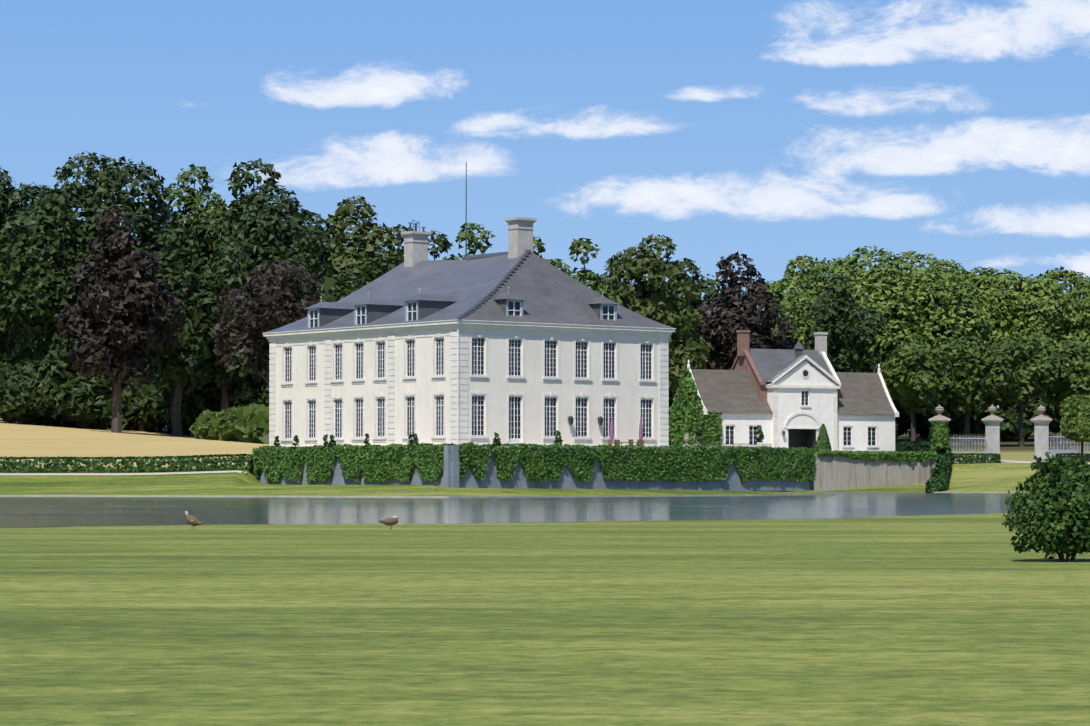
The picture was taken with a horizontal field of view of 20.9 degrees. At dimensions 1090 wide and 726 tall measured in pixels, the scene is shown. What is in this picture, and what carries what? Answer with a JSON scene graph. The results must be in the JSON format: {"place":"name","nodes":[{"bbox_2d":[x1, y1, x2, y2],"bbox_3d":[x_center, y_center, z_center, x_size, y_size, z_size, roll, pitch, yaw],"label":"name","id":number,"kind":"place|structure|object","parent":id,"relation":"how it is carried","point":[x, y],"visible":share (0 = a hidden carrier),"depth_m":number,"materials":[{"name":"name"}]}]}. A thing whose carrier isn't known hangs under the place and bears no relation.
{"place":"outdoors","nodes":[
{"label":"outdoors","id":0,"kind":"place"},
{"bbox_2d":[0,470,246,474],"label":"bank path","id":1,"kind":"structure","parent":0,"point":[237,471],"depth_m":236.96,"materials":[{"name":"beige gravel"}]},
{"bbox_2d":[0,492,1034,527],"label":"water","id":2,"kind":"structure","parent":0,"point":[33,512],"depth_m":136.06,"materials":[{"name":"grey liquid"}]},
{"bbox_2d":[0,418,1089,725],"bbox_3d":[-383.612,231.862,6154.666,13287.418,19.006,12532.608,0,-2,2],"label":"ground","id":3,"kind":"structure","parent":0,"point":[940,620],"depth_m":25.91,"materials":[{"name":"green plant"}]},
{"bbox_2d":[0,355,30,421],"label":"bush","id":4,"kind":"object","parent":3,"relation":"on","point":[5,365],"visible":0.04,"depth_m":334.73,"materials":[{"name":"green plant"}]},
{"bbox_2d":[2,341,42,363],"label":"tree","id":5,"kind":"object","parent":3,"relation":"on","point":[14,357],"visible":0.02,"depth_m":471.70,"materials":[{"name":"green plant"}]},
{"bbox_2d":[0,166,75,418],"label":"tree","id":6,"kind":"object","parent":3,"relation":"on","point":[10,197],"visible":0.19,"depth_m":345.07,"materials":[{"name":"green plant"}]},
{"bbox_2d":[0,355,79,425],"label":"bush","id":7,"kind":"object","parent":3,"relation":"on","point":[25,387],"visible":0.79,"depth_m":323.13,"materials":[{"name":"green plant"}]},
{"bbox_2d":[20,318,70,358],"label":"tree","id":8,"kind":"object","parent":3,"relation":"on","point":[62,348],"depth_m":500.54,"materials":[{"name":"green plant"}]},
{"bbox_2d":[32,373,82,424],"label":"bush","id":9,"kind":"object","parent":3,"relation":"on","point":[54,421],"visible":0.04,"depth_m":331.72,"materials":[{"name":"green plant"}]},
{"bbox_2d":[58,365,81,424],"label":"bush","id":10,"kind":"object","parent":3,"relation":"on","point":[70,422],"depth_m":339.97,"materials":[{"name":"green plant"}]},
{"bbox_2d":[35,372,131,429],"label":"bush","id":11,"kind":"object","parent":3,"relation":"on","point":[94,402],"visible":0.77,"depth_m":322.96,"materials":[{"name":"green plant"}]},
{"bbox_2d":[0,151,193,427],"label":"tree","id":12,"kind":"object","parent":3,"relation":"on","point":[44,286],"visible":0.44,"depth_m":328.93,"materials":[{"name":"green plant"}]},
{"bbox_2d":[54,206,185,432],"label":"copper tree","id":13,"kind":"object","parent":3,"relation":"on","point":[117,322],"visible":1,"depth_m":305.53,"materials":[{"name":"brown plant"}]},
{"bbox_2d":[0,453,252,472],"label":"bank hedge","id":14,"kind":"object","parent":3,"relation":"on","point":[141,464],"visible":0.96,"depth_m":238.42,"materials":[{"name":"green plant"}]},
{"bbox_2d":[104,350,173,431],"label":"bush","id":15,"kind":"object","parent":3,"relation":"on","point":[135,408],"visible":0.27,"depth_m":329.14,"materials":[{"name":"green plant"}]},
{"bbox_2d":[106,378,188,433],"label":"bush","id":16,"kind":"object","parent":3,"relation":"on","point":[151,425],"visible":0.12,"depth_m":330.75,"materials":[{"name":"green plant"}]},
{"bbox_2d":[143,225,226,436],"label":"tree","id":17,"kind":"object","parent":3,"relation":"on","point":[190,353],"visible":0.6,"depth_m":318.17,"materials":[{"name":"green plant"}]},
{"bbox_2d":[146,163,228,268],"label":"tree","id":18,"kind":"object","parent":3,"relation":"on","point":[191,198],"visible":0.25,"depth_m":350.43,"materials":[{"name":"green plant"}]},
{"bbox_2d":[138,373,245,435],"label":"bush","id":19,"kind":"object","parent":3,"relation":"on","point":[193,407],"visible":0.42,"depth_m":325.70,"materials":[{"name":"green plant"}]},
{"bbox_2d":[184,511,202,529],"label":"goose","id":20,"kind":"object","parent":3,"relation":"on","point":[191,520],"visible":1,"depth_m":69.22,"materials":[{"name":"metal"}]},
{"bbox_2d":[189,409,216,439],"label":"bush","id":21,"kind":"object","parent":3,"relation":"on","point":[198,428],"visible":0.31,"depth_m":299.93,"materials":[{"name":"green plant"}]},
{"bbox_2d":[207,405,239,441],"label":"bush","id":22,"kind":"object","parent":3,"relation":"on","point":[219,419],"visible":0.44,"depth_m":295.77,"materials":[{"name":"green plant"}]},
{"bbox_2d":[186,235,271,410],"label":"tree","id":23,"kind":"object","parent":3,"relation":"on","point":[228,378],"visible":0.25,"depth_m":322.07,"materials":[{"name":"green plant"}]},
{"bbox_2d":[205,375,269,411],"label":"bush","id":24,"kind":"object","parent":3,"relation":"on","point":[264,399],"visible":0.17,"depth_m":323.57,"materials":[{"name":"green plant"}]},
{"bbox_2d":[223,402,268,442],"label":"bush","id":25,"kind":"object","parent":3,"relation":"on","point":[238,420],"visible":0.44,"depth_m":292.67,"materials":[{"name":"green plant"}]},
{"bbox_2d":[239,380,269,405],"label":"bush","id":26,"kind":"object","parent":3,"relation":"on","point":[262,388],"visible":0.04,"depth_m":323.93,"materials":[{"name":"green plant"}]},
{"bbox_2d":[243,365,266,378],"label":"bush wood","id":27,"kind":"object","parent":3,"relation":"on","point":[248,376],"depth_m":330.77,"materials":[{"name":"green plant"}]},
{"bbox_2d":[245,409,269,443],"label":"bush","id":28,"kind":"object","parent":3,"relation":"on","point":[257,429],"visible":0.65,"depth_m":289.68,"materials":[{"name":"green plant"}]},
{"bbox_2d":[189,158,336,371],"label":"tree","id":29,"kind":"object","parent":3,"relation":"on","point":[270,235],"visible":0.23,"depth_m":336.96,"materials":[{"name":"green plant"}]},
{"bbox_2d":[210,258,322,385],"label":"copper tree","id":30,"kind":"object","parent":3,"relation":"on","point":[257,324],"visible":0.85,"depth_m":300.22,"materials":[{"name":"brown plant"}]},
{"bbox_2d":[270,229,366,329],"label":"tree","id":31,"kind":"object","parent":3,"relation":"on","point":[331,289],"visible":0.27,"depth_m":328.52,"materials":[{"name":"green plant"}]},
{"bbox_2d":[295,195,403,296],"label":"tree","id":32,"kind":"object","parent":3,"relation":"on","point":[360,262],"visible":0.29,"depth_m":341.23,"materials":[{"name":"green plant"}]},
{"bbox_2d":[356,247,384,272],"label":"tree","id":33,"kind":"object","parent":3,"relation":"on","point":[382,259],"depth_m":475.96,"materials":[{"name":"green plant"}]},
{"bbox_2d":[379,516,398,528],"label":"goose","id":34,"kind":"object","parent":3,"relation":"on","point":[392,520],"visible":1,"depth_m":69.39,"materials":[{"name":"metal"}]},
{"bbox_2d":[381,224,428,272],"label":"tree","id":35,"kind":"object","parent":3,"relation":"on","point":[398,231],"depth_m":351.88,"materials":[{"name":"green plant"}]},
{"bbox_2d":[425,229,452,259],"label":"tree","id":36,"kind":"object","parent":3,"relation":"on","point":[445,244],"visible":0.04,"depth_m":360.11,"materials":[{"name":"green plant"}]},
{"bbox_2d":[262,162,675,447],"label":"chateau","id":37,"kind":"structure","parent":3,"relation":"on","point":[519,341],"depth_m":233.54,"materials":[{"name":"white paint"}]},
{"bbox_2d":[442,222,495,259],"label":"tree","id":38,"kind":"object","parent":3,"relation":"on","point":[471,239],"depth_m":334.87,"materials":[{"name":"green plant"}]},
{"bbox_2d":[0,492,1024,497],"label":"pond kerb","id":39,"kind":"structure","parent":3,"relation":"on","point":[435,496],"depth_m":217.37,"materials":[{"name":"stone"}]},
{"bbox_2d":[251,425,817,482],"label":"terrace ivy","id":40,"kind":"object","parent":3,"relation":"on","point":[371,454],"visible":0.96,"depth_m":228.48,"materials":[{"name":"green plant"}]},
{"bbox_2d":[255,445,813,490],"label":"terrace wall","id":41,"kind":"structure","parent":3,"relation":"on","point":[450,475],"depth_m":227.24,"materials":[{"name":"stone"}]},
{"bbox_2d":[610,418,613,439],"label":"parasol","id":42,"kind":"object","parent":41,"relation":"on","point":[611,430],"visible":0.85,"depth_m":231.84,"materials":[{"name":"fabric"}]},
{"bbox_2d":[613,442,636,445],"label":"terrace table","id":43,"kind":"object","parent":41,"relation":"on","point":[622,442],"visible":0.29,"depth_m":231.32,"materials":[{"name":"brown wood"}]},
{"bbox_2d":[639,418,642,439],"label":"parasol","id":44,"kind":"object","parent":41,"relation":"on","point":[640,431],"visible":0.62,"depth_m":233.69,"materials":[{"name":"fabric"}]},
{"bbox_2d":[533,236,570,275],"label":"tree","id":45,"kind":"object","parent":3,"relation":"on","point":[538,243],"visible":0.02,"depth_m":364.12,"materials":[{"name":"green plant"}]},
{"bbox_2d":[569,238,622,305],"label":"tree","id":46,"kind":"object","parent":3,"relation":"on","point":[584,275],"visible":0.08,"depth_m":361.58,"materials":[{"name":"green plant"}]},
{"bbox_2d":[589,254,640,306],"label":"tree","id":47,"kind":"object","parent":3,"relation":"on","point":[611,265],"visible":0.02,"depth_m":389.24,"materials":[{"name":"green plant"}]},
{"bbox_2d":[608,234,710,394],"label":"tree","id":48,"kind":"object","parent":3,"relation":"on","point":[656,301],"visible":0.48,"depth_m":370.13,"materials":[{"name":"green plant"}]},
{"bbox_2d":[667,257,728,422],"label":"tree","id":49,"kind":"object","parent":3,"relation":"on","point":[704,284],"visible":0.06,"depth_m":398.60,"materials":[{"name":"green plant"}]},
{"bbox_2d":[679,251,805,371],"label":"copper tree","id":50,"kind":"object","parent":3,"relation":"on","point":[738,313],"visible":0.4,"depth_m":379.37,"materials":[{"name":"brown plant"}]},
{"bbox_2d":[746,254,828,348],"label":"lime tree","id":51,"kind":"object","parent":3,"relation":"on","point":[786,283],"visible":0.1,"depth_m":437.17,"materials":[{"name":"green plant"}]},
{"bbox_2d":[678,330,898,451],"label":"gatehouse","id":52,"kind":"object","parent":3,"relation":"on","point":[798,396],"visible":0.81,"depth_m":314.64,"materials":[{"name":"white paint"}]},
{"bbox_2d":[669,368,722,448],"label":"ivy","id":53,"kind":"object","parent":52,"relation":"attached to","point":[690,419],"visible":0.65,"depth_m":310.07,"materials":[{"name":"green plant"}]},
{"bbox_2d":[801,273,887,372],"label":"tree","id":54,"kind":"object","parent":3,"relation":"on","point":[844,328],"visible":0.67,"depth_m":389.09,"materials":[{"name":"green plant"}]},
{"bbox_2d":[778,246,993,400],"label":"lime tree","id":55,"kind":"object","parent":3,"relation":"on","point":[898,297],"visible":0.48,"depth_m":418.08,"materials":[{"name":"green plant"}]},
{"bbox_2d":[892,401,924,436],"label":"park bush","id":56,"kind":"object","parent":3,"relation":"on","point":[903,419],"visible":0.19,"depth_m":434.30,"materials":[{"name":"green plant"}]},
{"bbox_2d":[893,391,936,427],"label":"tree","id":57,"kind":"object","parent":3,"relation":"on","point":[895,401],"depth_m":526.11,"materials":[{"name":"green plant"}]},
{"bbox_2d":[877,342,956,440],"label":"tree","id":58,"kind":"object","parent":3,"relation":"on","point":[911,383],"visible":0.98,"depth_m":388.73,"materials":[{"name":"green plant"}]},
{"bbox_2d":[904,399,939,438],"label":"park bush","id":59,"kind":"object","parent":3,"relation":"on","point":[926,431],"visible":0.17,"depth_m":443.41,"materials":[{"name":"green plant"}]},
{"bbox_2d":[911,259,984,438],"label":"lime tree","id":60,"kind":"object","parent":3,"relation":"on","point":[946,264],"visible":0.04,"depth_m":446.97,"materials":[{"name":"green plant"}]},
{"bbox_2d":[921,397,981,440],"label":"park bush","id":61,"kind":"object","parent":3,"relation":"on","point":[954,424],"visible":0.48,"depth_m":427.43,"materials":[{"name":"green plant"}]},
{"bbox_2d":[926,336,1017,446],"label":"tree","id":62,"kind":"object","parent":3,"relation":"on","point":[974,369],"visible":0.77,"depth_m":391.87,"materials":[{"name":"green plant"}]},
{"bbox_2d":[958,411,1011,441],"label":"park bush","id":63,"kind":"object","parent":3,"relation":"on","point":[977,426],"visible":0.35,"depth_m":425.55,"materials":[{"name":"green plant"}]},
{"bbox_2d":[895,419,1089,492],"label":"gate hedges","id":64,"kind":"object","parent":3,"relation":"on","point":[938,480],"visible":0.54,"depth_m":321.57,"materials":[{"name":"green plant"}]},
{"bbox_2d":[929,405,950,435],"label":"gate pier","id":65,"kind":"structure","parent":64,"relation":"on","point":[939,410],"depth_m":322.24,"materials":[{"name":"stone"}]},
{"bbox_2d":[929,421,949,463],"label":"ivy","id":66,"kind":"object","parent":65,"relation":"attached to","point":[941,429],"visible":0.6,"depth_m":321.82,"materials":[{"name":"green plant"}]},
{"bbox_2d":[1031,405,1051,461],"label":"gate pier","id":67,"kind":"structure","parent":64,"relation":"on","point":[1041,421],"depth_m":328.74,"materials":[{"name":"stone"}]},
{"bbox_2d":[982,405,1002,462],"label":"gate pier","id":68,"kind":"structure","parent":3,"relation":"on","point":[992,421],"depth_m":325.53,"materials":[{"name":"stone"}]},
{"bbox_2d":[932,266,1089,440],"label":"lime tree","id":69,"kind":"object","parent":3,"relation":"on","point":[1032,312],"visible":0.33,"depth_m":424.28,"materials":[{"name":"green plant"}]},
{"bbox_2d":[950,433,1087,462],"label":"gate railing","id":70,"kind":"object","parent":3,"relation":"on","point":[987,438],"visible":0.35,"depth_m":325.51,"materials":[{"name":"grey metal"}]},
{"bbox_2d":[994,397,1058,441],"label":"park bush","id":71,"kind":"object","parent":3,"relation":"on","point":[1008,414],"visible":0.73,"depth_m":423.93,"materials":[{"name":"green plant"}]},
{"bbox_2d":[987,331,1069,446],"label":"tree","id":72,"kind":"object","parent":3,"relation":"on","point":[1031,370],"visible":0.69,"depth_m":395.95,"materials":[{"name":"green plant"}]},
{"bbox_2d":[1002,452,1089,561],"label":"shrub","id":73,"kind":"object","parent":3,"relation":"on","point":[1061,485],"visible":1,"depth_m":43.01,"materials":[{"name":"green plant"}]},
{"bbox_2d":[1012,265,1089,437],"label":"lime tree","id":74,"kind":"object","parent":3,"relation":"on","point":[1074,280],"visible":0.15,"depth_m":452.16,"materials":[{"name":"green plant"}]},
{"bbox_2d":[1049,445,1078,454],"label":"silver car","id":75,"kind":"object","parent":3,"relation":"on","point":[1063,448],"visible":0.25,"depth_m":344.13,"materials":[{"name":"paint"}]},
{"bbox_2d":[1039,338,1089,445],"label":"tree","id":76,"kind":"object","parent":3,"relation":"on","point":[1077,365],"visible":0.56,"depth_m":399.19,"materials":[{"name":"green plant"}]},
{"bbox_2d":[1046,402,1082,440],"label":"park bush","id":77,"kind":"object","parent":3,"relation":"on","point":[1056,430],"visible":0.08,"depth_m":428.78,"materials":[{"name":"green plant"}]},
{"bbox_2d":[1049,283,1089,351],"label":"lime tree","id":78,"kind":"object","parent":3,"relation":"on","point":[1080,323],"visible":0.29,"depth_m":428.74,"materials":[{"name":"green plant"}]},
{"bbox_2d":[1059,394,1089,458],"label":"pleached limes","id":79,"kind":"object","parent":3,"relation":"on","point":[1074,408],"visible":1,"depth_m":305.15,"materials":[{"name":"green plant"}]},
{"bbox_2d":[0,0,1089,407],"label":"sky","id":80,"kind":"structure","parent":0,"point":[773,133],"materials":[{"name":"blue"}]},
{"bbox_2d":[628,439,632,445],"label":"terrace chair","id":81,"kind":"object","parent":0,"point":[630,442],"visible":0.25,"depth_m":230.63,"materials":[{"name":"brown wood"}]},
{"bbox_2d":[682,433,689,446],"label":"urn","id":82,"kind":"object","parent":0,"point":[686,438],"visible":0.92,"depth_m":305.88,"materials":[{"name":"stone"}]},
{"bbox_2d":[690,443,771,446],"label":"balustrade","id":83,"kind":"object","parent":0,"point":[726,444],"visible":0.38,"depth_m":300.87,"materials":[{"name":"white stone"}]},
{"bbox_2d":[811,454,934,490],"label":"forecourt wall","id":84,"kind":"structure","parent":0,"point":[838,473],"depth_m":301.55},
{"bbox_2d":[815,424,831,452],"bbox_3d":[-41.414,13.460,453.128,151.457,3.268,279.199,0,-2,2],"label":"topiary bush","id":85,"kind":"object","parent":84,"relation":"on","point":[822,443],"visible":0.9,"depth_m":312.18,"materials":[{"name":"green plant"}]},
{"bbox_2d":[816,450,936,463],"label":"forecourt wall ivy","id":86,"kind":"object","parent":84,"relation":"on","point":[910,456],"visible":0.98,"depth_m":302.51,"materials":[{"name":"green plant"}]},
{"bbox_2d":[958,458,1089,463],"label":"path","id":87,"kind":"structure","parent":0,"point":[1018,461],"depth_m":328.58,"materials":[{"name":"beige gravel"}]}
]}

